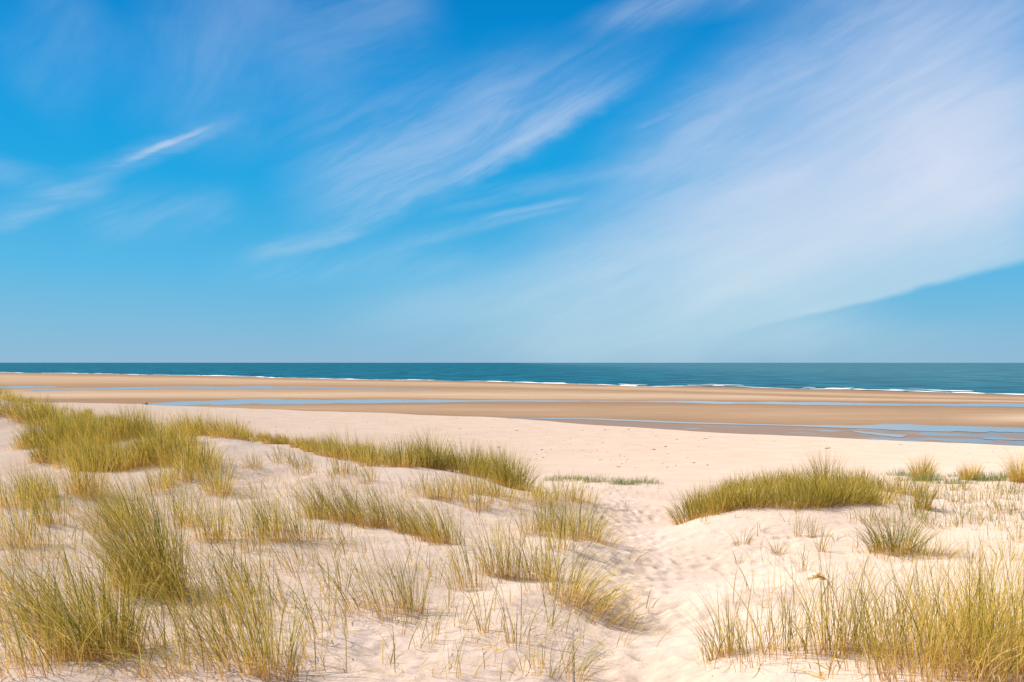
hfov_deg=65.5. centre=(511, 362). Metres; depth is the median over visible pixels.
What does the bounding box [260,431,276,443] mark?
grass tussock
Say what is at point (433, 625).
grass tussock
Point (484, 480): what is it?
grass tussock
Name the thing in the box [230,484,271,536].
grass tussock
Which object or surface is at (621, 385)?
surf foam
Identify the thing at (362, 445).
grass tussock
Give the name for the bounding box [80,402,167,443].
grass tussock
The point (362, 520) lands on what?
grass tussock
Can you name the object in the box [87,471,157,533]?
grass tussock
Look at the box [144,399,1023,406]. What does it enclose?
tidal pool
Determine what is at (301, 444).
grass tussock
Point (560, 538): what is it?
grass tussock
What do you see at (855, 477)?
grass tussock
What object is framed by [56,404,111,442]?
grass tussock
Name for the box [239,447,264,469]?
grass tussock
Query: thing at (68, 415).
grass tussock
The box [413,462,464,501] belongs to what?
grass tussock
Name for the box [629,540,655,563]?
grass tussock
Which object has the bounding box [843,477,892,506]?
grass tussock
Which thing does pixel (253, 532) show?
grass tussock
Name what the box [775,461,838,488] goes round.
grass tussock
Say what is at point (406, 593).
grass tussock
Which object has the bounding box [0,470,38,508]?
grass tussock
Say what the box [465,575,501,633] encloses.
grass tussock
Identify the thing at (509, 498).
grass tussock
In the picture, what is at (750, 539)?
grass tussock
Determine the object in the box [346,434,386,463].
grass tussock
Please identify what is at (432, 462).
grass tussock
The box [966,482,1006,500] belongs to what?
grass tussock
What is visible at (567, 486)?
grass tussock
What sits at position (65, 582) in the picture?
grass tussock
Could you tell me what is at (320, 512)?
grass tussock
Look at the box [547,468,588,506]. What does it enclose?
grass tussock
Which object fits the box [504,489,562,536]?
grass tussock
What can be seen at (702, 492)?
grass tussock
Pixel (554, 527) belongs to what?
grass tussock
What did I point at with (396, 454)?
grass tussock
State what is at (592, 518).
grass tussock
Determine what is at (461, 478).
grass tussock
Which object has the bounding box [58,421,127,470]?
grass tussock
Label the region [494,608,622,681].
grass tussock
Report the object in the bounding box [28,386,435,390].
tidal pool
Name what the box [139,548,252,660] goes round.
grass tussock
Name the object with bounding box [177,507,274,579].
grass tussock
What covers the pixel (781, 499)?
grass tussock
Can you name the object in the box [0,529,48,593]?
grass tussock
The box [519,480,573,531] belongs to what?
grass tussock
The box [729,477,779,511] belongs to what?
grass tussock
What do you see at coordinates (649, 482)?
grass tussock
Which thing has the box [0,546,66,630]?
grass tussock
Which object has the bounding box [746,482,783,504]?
grass tussock
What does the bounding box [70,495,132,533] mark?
grass tussock
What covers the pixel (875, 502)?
grass tussock
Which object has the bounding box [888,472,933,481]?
grass tussock
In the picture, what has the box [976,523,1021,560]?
grass tussock
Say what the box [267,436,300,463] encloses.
grass tussock
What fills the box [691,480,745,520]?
grass tussock
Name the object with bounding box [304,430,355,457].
grass tussock
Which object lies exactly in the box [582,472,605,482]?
grass tussock
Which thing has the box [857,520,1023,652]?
grass tussock
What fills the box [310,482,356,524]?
grass tussock
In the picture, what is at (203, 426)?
grass tussock
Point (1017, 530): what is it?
grass tussock
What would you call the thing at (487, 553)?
grass tussock
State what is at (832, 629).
grass tussock
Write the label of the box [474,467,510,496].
grass tussock
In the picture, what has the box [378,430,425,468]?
grass tussock
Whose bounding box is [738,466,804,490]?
grass tussock
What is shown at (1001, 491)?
grass tussock
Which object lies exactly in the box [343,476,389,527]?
grass tussock
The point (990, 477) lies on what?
grass tussock
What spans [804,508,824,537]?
grass tussock
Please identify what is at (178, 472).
grass tussock
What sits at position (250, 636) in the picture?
grass tussock
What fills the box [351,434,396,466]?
grass tussock
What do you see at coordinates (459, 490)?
grass tussock
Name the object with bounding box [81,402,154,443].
grass tussock
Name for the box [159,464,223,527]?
grass tussock
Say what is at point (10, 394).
grass tussock
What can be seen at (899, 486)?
grass tussock
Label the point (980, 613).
grass tussock
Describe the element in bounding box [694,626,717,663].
grass tussock
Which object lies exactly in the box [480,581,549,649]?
grass tussock
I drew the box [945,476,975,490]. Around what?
grass tussock
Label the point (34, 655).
grass tussock
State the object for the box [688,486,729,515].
grass tussock
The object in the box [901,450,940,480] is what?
grass tussock
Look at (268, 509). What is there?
grass tussock
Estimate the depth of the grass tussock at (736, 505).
13.29 m
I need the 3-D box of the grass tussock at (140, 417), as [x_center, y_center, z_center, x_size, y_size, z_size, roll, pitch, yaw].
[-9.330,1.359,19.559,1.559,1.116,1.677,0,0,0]
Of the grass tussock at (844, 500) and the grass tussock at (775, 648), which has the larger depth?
the grass tussock at (844, 500)
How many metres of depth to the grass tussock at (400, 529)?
10.49 m
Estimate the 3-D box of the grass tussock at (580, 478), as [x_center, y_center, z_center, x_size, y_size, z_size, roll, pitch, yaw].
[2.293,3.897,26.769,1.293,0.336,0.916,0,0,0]
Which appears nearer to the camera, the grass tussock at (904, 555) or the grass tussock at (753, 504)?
the grass tussock at (904, 555)
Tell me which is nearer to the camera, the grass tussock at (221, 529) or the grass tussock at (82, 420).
the grass tussock at (221, 529)
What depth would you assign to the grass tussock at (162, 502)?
11.26 m
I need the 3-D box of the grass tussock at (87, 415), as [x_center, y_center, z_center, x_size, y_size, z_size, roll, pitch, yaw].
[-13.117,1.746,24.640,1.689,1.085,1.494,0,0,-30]
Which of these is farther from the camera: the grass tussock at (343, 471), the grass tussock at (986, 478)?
the grass tussock at (986, 478)
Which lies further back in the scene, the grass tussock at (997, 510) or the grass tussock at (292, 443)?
the grass tussock at (292, 443)
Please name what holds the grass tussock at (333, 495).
on the dune sand
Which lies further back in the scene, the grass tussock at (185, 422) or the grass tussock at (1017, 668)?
the grass tussock at (185, 422)
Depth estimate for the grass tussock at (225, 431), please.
18.94 m
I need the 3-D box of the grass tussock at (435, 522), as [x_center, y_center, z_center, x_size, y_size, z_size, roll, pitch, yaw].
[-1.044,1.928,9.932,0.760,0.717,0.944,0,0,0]
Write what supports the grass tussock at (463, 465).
on the dune sand
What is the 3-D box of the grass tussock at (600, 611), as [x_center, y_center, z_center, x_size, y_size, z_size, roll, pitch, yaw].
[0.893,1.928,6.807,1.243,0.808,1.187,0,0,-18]
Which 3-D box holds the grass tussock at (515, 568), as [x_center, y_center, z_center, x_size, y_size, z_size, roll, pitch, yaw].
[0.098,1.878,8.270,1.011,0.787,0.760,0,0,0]
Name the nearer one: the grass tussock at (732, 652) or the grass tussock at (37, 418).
the grass tussock at (732, 652)
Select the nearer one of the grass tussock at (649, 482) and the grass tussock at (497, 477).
the grass tussock at (497, 477)
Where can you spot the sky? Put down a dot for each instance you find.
(182, 181)
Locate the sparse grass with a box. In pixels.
[0,448,1023,681]
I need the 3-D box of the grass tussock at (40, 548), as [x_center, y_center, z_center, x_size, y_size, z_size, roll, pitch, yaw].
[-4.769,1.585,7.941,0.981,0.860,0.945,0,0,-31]
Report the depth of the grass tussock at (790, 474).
17.94 m
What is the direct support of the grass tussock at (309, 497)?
on the dune sand
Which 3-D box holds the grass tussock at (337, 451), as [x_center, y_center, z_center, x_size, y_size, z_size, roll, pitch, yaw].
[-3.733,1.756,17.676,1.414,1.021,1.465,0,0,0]
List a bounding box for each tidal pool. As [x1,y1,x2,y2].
[0,386,58,388]
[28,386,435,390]
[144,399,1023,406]
[508,418,1023,432]
[854,431,907,437]
[981,437,1023,439]
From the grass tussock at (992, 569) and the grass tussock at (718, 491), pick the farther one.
the grass tussock at (718, 491)
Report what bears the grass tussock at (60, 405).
on the dune sand
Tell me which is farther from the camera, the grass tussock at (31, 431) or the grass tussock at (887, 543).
the grass tussock at (31, 431)
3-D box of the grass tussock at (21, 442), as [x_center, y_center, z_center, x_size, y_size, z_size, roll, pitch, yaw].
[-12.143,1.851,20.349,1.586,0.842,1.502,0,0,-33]
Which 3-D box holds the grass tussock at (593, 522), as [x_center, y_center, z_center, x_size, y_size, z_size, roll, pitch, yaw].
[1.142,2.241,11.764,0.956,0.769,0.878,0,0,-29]
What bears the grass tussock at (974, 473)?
on the dune sand
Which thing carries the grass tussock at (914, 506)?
on the dune sand
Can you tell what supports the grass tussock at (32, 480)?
on the dune sand
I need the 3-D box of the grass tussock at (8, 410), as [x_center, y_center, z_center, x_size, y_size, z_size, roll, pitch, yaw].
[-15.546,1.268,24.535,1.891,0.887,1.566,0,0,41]
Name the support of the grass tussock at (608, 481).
on the dune sand
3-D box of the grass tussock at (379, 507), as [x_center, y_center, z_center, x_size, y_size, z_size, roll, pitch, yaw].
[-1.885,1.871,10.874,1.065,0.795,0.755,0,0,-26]
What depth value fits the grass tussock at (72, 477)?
12.81 m
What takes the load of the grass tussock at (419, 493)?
on the dune sand
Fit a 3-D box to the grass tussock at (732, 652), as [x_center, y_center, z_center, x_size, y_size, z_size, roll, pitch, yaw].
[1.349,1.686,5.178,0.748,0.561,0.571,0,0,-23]
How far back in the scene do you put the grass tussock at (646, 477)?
24.80 m
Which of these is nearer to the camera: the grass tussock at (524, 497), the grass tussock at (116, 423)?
the grass tussock at (524, 497)
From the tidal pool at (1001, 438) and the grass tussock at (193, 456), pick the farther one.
the tidal pool at (1001, 438)
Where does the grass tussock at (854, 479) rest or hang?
on the dune sand
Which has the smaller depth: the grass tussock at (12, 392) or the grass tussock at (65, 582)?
the grass tussock at (65, 582)
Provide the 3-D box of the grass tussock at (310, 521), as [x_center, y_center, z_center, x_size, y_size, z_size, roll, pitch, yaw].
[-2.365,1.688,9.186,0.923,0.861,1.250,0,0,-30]
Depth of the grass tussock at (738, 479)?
16.95 m
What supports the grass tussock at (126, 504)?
on the dune sand
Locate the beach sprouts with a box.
[543,472,1023,523]
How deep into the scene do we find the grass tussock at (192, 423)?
19.83 m
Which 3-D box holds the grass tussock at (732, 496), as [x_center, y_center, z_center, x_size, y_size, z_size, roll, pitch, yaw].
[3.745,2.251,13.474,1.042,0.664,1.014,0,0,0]
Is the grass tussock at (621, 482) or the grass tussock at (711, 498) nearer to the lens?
the grass tussock at (711, 498)
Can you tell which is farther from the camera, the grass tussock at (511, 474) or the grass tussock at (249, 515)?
the grass tussock at (511, 474)
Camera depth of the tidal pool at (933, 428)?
74.49 m
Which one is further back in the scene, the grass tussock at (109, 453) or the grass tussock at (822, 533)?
the grass tussock at (109, 453)
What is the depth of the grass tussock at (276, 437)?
48.64 m
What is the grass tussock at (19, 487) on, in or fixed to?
on the dune sand
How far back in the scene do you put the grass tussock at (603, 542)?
11.05 m
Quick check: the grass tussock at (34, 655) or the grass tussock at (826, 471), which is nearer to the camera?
the grass tussock at (34, 655)
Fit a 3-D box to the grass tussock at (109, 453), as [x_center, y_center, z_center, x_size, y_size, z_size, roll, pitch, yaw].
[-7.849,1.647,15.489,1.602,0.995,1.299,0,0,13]
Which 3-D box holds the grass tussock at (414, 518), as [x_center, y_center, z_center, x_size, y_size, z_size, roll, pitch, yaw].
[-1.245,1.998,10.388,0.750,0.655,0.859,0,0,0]
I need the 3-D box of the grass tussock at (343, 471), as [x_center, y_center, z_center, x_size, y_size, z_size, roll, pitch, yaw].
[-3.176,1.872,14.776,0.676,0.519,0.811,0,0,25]
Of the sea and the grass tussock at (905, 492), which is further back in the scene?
the sea
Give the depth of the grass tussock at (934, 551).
9.94 m
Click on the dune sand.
(684, 562)
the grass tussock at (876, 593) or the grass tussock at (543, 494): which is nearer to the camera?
the grass tussock at (876, 593)
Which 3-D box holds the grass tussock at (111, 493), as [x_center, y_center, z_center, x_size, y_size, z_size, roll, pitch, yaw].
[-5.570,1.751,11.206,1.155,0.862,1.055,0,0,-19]
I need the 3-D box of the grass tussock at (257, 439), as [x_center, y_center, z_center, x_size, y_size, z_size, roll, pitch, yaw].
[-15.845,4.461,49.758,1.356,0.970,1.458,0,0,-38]
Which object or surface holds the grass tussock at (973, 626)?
on the dune sand
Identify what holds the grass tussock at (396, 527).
on the dune sand
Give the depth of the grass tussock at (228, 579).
6.42 m
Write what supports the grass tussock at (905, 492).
on the dune sand
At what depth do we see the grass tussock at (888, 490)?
15.25 m
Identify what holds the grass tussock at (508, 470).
on the dune sand
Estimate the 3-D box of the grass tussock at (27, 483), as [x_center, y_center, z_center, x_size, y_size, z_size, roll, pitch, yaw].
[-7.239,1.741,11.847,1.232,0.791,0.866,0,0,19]
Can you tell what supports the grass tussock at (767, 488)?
on the dune sand
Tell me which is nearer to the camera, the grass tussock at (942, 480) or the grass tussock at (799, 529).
the grass tussock at (799, 529)
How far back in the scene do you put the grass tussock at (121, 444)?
16.66 m
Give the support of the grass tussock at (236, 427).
on the dune sand
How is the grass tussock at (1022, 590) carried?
on the dune sand
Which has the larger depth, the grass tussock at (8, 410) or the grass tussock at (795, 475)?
the grass tussock at (8, 410)
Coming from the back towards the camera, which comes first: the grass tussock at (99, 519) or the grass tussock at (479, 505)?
the grass tussock at (479, 505)
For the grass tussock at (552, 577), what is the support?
on the dune sand
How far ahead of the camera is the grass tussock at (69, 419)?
21.64 m
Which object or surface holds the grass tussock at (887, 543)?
on the dune sand
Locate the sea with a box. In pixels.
[0,363,1023,393]
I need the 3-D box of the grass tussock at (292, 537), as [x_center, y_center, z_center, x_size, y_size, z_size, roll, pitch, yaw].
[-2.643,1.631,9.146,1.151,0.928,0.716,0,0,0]
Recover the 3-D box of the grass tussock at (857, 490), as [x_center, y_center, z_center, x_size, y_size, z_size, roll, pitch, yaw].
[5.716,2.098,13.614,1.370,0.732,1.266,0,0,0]
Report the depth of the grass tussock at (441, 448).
16.83 m
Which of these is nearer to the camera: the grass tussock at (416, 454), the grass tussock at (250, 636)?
the grass tussock at (250, 636)
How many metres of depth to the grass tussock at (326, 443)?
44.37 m
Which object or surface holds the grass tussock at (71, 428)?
on the dune sand
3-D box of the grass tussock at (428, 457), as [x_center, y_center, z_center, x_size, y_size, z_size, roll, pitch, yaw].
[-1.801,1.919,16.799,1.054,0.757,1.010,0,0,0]
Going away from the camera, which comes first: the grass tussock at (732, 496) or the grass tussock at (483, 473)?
the grass tussock at (732, 496)
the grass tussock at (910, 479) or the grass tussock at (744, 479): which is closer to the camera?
the grass tussock at (744, 479)
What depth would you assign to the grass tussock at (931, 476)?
21.14 m
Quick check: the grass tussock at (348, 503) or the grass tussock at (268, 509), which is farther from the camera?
the grass tussock at (348, 503)
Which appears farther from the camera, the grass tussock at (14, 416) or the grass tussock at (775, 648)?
the grass tussock at (14, 416)
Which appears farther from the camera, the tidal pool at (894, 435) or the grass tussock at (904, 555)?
the tidal pool at (894, 435)
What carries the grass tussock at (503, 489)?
on the dune sand
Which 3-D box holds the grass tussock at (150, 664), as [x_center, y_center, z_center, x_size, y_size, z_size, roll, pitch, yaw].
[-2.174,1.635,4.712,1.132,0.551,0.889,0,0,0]
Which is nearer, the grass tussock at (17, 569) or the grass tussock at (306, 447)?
the grass tussock at (17, 569)
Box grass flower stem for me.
[807,572,842,643]
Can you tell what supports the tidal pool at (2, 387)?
on the tidal flats
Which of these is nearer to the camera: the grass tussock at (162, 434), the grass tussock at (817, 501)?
the grass tussock at (817, 501)
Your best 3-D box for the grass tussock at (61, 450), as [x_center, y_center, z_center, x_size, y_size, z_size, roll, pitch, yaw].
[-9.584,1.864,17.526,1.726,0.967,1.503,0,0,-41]
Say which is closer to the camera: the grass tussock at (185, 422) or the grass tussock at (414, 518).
the grass tussock at (414, 518)
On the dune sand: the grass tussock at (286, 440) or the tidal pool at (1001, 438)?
the grass tussock at (286, 440)
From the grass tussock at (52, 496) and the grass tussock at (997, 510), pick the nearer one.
the grass tussock at (52, 496)
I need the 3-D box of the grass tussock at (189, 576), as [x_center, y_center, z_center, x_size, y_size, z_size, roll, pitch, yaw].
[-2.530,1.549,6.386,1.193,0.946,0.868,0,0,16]
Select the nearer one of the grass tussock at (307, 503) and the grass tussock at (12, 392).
the grass tussock at (307, 503)
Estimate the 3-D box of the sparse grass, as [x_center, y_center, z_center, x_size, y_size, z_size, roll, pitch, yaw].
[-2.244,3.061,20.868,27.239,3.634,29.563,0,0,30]
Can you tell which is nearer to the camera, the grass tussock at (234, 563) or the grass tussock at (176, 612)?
the grass tussock at (176, 612)
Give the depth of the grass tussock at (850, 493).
13.59 m
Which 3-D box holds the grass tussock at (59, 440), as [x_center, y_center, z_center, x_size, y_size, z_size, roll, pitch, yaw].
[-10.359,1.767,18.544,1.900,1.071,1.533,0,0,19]
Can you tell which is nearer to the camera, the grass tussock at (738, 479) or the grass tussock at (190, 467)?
the grass tussock at (190, 467)
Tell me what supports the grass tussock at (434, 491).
on the dune sand
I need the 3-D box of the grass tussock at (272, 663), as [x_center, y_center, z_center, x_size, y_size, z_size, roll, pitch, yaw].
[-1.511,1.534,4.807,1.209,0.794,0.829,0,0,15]
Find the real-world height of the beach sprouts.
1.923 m
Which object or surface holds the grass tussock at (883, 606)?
on the dune sand
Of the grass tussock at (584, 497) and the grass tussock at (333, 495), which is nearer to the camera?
the grass tussock at (333, 495)
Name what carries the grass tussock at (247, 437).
on the dune sand
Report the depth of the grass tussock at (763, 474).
14.40 m
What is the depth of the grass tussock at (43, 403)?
27.86 m
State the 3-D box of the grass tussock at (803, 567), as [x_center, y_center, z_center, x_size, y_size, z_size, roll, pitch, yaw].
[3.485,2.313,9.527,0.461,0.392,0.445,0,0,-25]
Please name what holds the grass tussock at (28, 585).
on the dune sand
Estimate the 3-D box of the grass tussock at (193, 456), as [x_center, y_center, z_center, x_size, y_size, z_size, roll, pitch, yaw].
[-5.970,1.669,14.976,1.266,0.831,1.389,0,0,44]
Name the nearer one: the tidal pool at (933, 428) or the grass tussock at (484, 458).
the grass tussock at (484, 458)
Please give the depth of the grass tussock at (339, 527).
9.01 m
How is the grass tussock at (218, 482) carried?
on the dune sand
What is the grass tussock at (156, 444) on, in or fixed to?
on the dune sand
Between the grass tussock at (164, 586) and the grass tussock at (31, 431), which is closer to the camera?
the grass tussock at (164, 586)
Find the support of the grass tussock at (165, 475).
on the dune sand
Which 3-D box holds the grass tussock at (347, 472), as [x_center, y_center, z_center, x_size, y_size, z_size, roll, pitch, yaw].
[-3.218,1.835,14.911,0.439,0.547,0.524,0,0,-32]
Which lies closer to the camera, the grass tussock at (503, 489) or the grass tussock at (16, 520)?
the grass tussock at (16, 520)
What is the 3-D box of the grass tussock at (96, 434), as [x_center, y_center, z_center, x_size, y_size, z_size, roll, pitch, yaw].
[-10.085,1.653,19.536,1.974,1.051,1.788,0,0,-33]
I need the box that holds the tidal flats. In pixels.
[0,372,1023,445]
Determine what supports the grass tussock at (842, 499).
on the dune sand
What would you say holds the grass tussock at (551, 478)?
on the dune sand
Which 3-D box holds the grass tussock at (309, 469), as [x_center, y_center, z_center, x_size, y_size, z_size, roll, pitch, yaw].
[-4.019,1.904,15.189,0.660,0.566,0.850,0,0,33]
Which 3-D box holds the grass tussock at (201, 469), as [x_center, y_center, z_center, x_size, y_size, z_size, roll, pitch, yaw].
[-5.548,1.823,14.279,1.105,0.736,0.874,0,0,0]
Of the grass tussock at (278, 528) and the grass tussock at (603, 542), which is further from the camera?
the grass tussock at (603, 542)
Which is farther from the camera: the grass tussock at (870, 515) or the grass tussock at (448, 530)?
the grass tussock at (870, 515)
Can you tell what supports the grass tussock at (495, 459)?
on the dune sand
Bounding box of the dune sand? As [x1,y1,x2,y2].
[0,400,1023,681]
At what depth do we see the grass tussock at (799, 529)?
11.75 m
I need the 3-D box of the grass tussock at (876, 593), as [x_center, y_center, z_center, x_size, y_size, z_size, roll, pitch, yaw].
[2.376,1.382,4.784,1.042,0.851,1.008,0,0,-42]
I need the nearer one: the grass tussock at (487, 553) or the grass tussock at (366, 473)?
the grass tussock at (487, 553)
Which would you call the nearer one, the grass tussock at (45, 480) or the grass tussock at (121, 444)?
the grass tussock at (45, 480)
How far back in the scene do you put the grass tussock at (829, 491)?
13.58 m
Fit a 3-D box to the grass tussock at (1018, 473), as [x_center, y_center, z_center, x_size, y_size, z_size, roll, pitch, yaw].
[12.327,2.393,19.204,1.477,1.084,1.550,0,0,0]
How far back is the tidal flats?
125.96 m
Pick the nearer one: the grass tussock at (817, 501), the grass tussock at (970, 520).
the grass tussock at (970, 520)
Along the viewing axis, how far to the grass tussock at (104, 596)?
5.02 m
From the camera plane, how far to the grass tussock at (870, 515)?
12.57 m
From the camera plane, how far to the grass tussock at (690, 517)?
13.78 m
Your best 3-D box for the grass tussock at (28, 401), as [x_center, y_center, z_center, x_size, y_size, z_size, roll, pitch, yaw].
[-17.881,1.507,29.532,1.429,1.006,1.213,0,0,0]
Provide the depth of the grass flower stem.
4.93 m
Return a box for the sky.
[0,0,1023,376]
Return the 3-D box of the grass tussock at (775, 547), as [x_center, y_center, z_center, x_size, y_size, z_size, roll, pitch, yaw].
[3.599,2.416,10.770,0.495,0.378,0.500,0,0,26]
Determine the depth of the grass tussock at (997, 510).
14.04 m
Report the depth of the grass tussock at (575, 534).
10.53 m
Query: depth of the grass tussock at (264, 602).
5.94 m
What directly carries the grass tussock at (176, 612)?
on the dune sand
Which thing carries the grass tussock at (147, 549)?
on the dune sand
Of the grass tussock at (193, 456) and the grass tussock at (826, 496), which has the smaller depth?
the grass tussock at (826, 496)
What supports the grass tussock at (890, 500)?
on the dune sand
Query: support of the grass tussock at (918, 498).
on the dune sand
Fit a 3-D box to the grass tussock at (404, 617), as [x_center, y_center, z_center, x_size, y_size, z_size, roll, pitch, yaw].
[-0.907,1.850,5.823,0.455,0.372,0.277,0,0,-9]
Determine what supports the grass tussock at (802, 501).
on the dune sand
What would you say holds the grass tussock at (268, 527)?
on the dune sand
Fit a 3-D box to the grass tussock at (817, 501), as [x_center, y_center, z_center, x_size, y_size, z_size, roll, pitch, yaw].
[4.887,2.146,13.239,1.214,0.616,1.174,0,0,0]
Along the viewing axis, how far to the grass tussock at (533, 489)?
14.54 m
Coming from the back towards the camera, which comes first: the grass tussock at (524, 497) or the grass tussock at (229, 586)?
the grass tussock at (524, 497)
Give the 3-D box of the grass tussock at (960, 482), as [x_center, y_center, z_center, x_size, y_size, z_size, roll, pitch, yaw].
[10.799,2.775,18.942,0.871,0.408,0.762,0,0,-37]
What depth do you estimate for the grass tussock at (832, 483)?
14.40 m
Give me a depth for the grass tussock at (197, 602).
5.47 m
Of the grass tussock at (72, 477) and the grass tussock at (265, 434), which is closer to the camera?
the grass tussock at (72, 477)
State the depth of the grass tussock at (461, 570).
7.66 m
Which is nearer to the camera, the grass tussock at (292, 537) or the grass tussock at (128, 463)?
the grass tussock at (292, 537)
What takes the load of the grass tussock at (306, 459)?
on the dune sand
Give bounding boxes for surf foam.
[5,372,1023,394]
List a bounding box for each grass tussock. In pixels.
[0,383,22,402]
[0,384,28,404]
[0,392,50,422]
[0,393,25,418]
[0,423,65,450]
[0,459,49,507]
[0,459,65,549]
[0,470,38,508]
[0,484,66,565]
[0,526,200,664]
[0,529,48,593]
[0,529,71,620]
[0,544,54,631]
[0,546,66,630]
[0,550,74,648]
[0,559,144,678]
[1,458,54,500]
[1,461,73,526]
[2,411,77,447]
[2,446,75,498]
[2,530,106,622]
[4,414,74,449]
[5,462,48,502]
[7,403,71,427]
[8,438,252,602]
[13,430,65,466]
[17,392,63,412]
[18,393,43,406]
[19,400,63,422]
[20,467,81,511]
[31,422,92,461]
[32,394,82,417]
[40,428,109,469]
[43,402,104,427]
[45,435,154,498]
[46,408,110,432]
[47,594,231,681]
[50,416,102,444]
[52,427,120,471]
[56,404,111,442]
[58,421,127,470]
[64,481,117,514]
[64,540,203,654]
[65,405,111,428]
[69,410,137,449]
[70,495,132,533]
[76,468,155,515]
[77,424,146,470]
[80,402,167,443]
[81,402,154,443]
[85,475,170,530]
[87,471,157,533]
[88,430,159,472]
[91,435,142,460]
[96,475,174,521]
[108,535,245,640]
[110,414,197,471]
[112,413,179,462]
[116,401,165,437]
[116,535,228,618]
[120,516,230,609]
[124,476,186,518]
[130,410,178,434]
[134,459,184,494]
[136,422,209,469]
[138,423,190,446]
[139,451,184,487]
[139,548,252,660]
[145,422,232,468]
[146,441,198,484]
[153,566,286,674]
[158,451,206,481]
[158,458,242,542]
[159,418,200,445]
[159,432,230,472]
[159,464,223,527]
[161,528,263,622]
[163,407,217,436]
[169,411,212,435]
[172,531,267,609]
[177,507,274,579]
[181,408,229,435]
[181,450,223,483]
[186,445,244,489]
[191,449,244,496]
[191,548,356,681]
[196,514,261,598]
[197,414,259,441]
[207,478,283,551]
[214,478,312,544]
[215,551,300,626]
[219,417,253,440]
[223,417,263,442]
[229,468,311,542]
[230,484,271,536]
[236,477,322,544]
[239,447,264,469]
[242,504,334,572]
[243,482,286,529]
[250,430,267,441]
[258,429,275,440]
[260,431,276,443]
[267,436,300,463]
[268,431,285,443]
[268,470,334,541]
[275,433,292,443]
[277,445,311,466]
[281,476,334,515]
[282,475,327,518]
[285,432,306,447]
[292,453,319,475]
[292,495,367,550]
[293,434,315,449]
[293,521,413,622]
[294,464,344,519]
[297,435,318,451]
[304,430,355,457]
[304,431,360,457]
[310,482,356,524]
[317,435,334,450]
[318,470,365,523]
[323,425,376,460]
[325,453,360,478]
[327,451,350,473]
[327,478,363,522]
[328,474,381,528]
[341,478,393,527]
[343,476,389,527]
[345,438,382,460]
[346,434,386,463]
[350,458,383,483]
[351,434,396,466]
[362,523,447,615]
[363,442,402,462]
[363,485,405,530]
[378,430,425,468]
[378,490,420,535]
[379,434,418,466]
[381,493,416,533]
[386,588,416,634]
[391,498,436,536]
[392,485,452,542]
[396,432,439,467]
[401,436,459,470]
[404,424,463,470]
[405,493,453,542]
[407,467,441,498]
[410,440,448,467]
[410,494,476,545]
[410,585,448,642]
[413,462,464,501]
[420,473,458,499]
[423,509,497,592]
[436,453,484,494]
[437,435,489,478]
[440,474,476,502]
[452,473,503,511]
[458,442,492,477]
[458,497,539,577]
[459,467,493,494]
[460,439,506,475]
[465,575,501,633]
[469,439,523,478]
[474,436,537,490]
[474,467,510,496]
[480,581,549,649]
[482,447,543,491]
[485,472,524,507]
[485,514,569,580]
[486,451,533,484]
[487,474,521,500]
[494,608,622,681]
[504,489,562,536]
[506,500,580,581]
[510,472,561,507]
[515,517,665,620]
[518,477,552,497]
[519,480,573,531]
[529,474,564,505]
[531,488,595,553]
[537,495,599,540]
[537,554,665,630]
[540,479,621,542]
[544,475,562,480]
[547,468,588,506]
[549,470,590,500]
[549,494,617,544]
[564,483,599,505]
[569,474,593,480]
[572,498,617,539]
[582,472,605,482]
[582,508,629,547]
[596,474,620,482]
[609,477,637,484]
[613,478,642,484]
[625,474,657,483]
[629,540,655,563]
[635,479,663,484]
[656,483,712,525]
[673,579,759,660]
[677,477,729,510]
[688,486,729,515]
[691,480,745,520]
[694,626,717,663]
[696,477,747,510]
[705,478,759,513]
[710,478,765,511]
[717,592,811,660]
[719,480,761,508]
[720,469,761,490]
[723,538,868,669]
[726,467,789,494]
[726,471,776,489]
[727,523,760,546]
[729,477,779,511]
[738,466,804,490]
[745,471,808,496]
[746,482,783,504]
[754,480,813,510]
[759,477,819,508]
[760,533,919,657]
[762,533,789,554]
[769,465,805,482]
[773,465,828,491]
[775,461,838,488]
[779,532,1023,681]
[782,476,840,512]
[786,473,853,509]
[789,535,948,661]
[789,541,823,571]
[791,502,809,536]
[793,475,840,506]
[794,476,853,507]
[798,445,854,487]
[801,523,836,551]
[802,473,865,492]
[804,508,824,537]
[812,465,878,504]
[813,474,880,505]
[817,476,871,507]
[822,519,995,666]
[828,463,876,488]
[834,509,1023,681]
[839,491,959,556]
[842,467,889,489]
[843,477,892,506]
[845,473,891,505]
[846,493,892,525]
[849,522,1015,638]
[856,514,1023,681]
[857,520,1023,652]
[860,482,900,504]
[866,474,909,499]
[872,469,927,495]
[873,467,926,494]
[880,468,914,475]
[886,545,926,562]
[887,485,931,517]
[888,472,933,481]
[893,526,969,558]
[900,471,943,509]
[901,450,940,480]
[901,501,1023,647]
[901,529,1023,681]
[909,480,950,498]
[915,470,948,481]
[924,474,961,483]
[944,483,974,503]
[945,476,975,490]
[945,500,985,526]
[948,474,984,484]
[952,458,986,480]
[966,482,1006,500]
[973,471,1007,481]
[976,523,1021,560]
[977,469,1010,481]
[987,489,1021,515]
[994,441,1023,482]
[996,475,1023,494]
[997,512,1023,540]
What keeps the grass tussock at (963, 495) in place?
on the dune sand
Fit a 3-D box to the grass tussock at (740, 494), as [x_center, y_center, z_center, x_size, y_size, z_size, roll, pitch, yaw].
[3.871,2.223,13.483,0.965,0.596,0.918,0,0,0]
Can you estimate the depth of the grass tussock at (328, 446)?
19.52 m

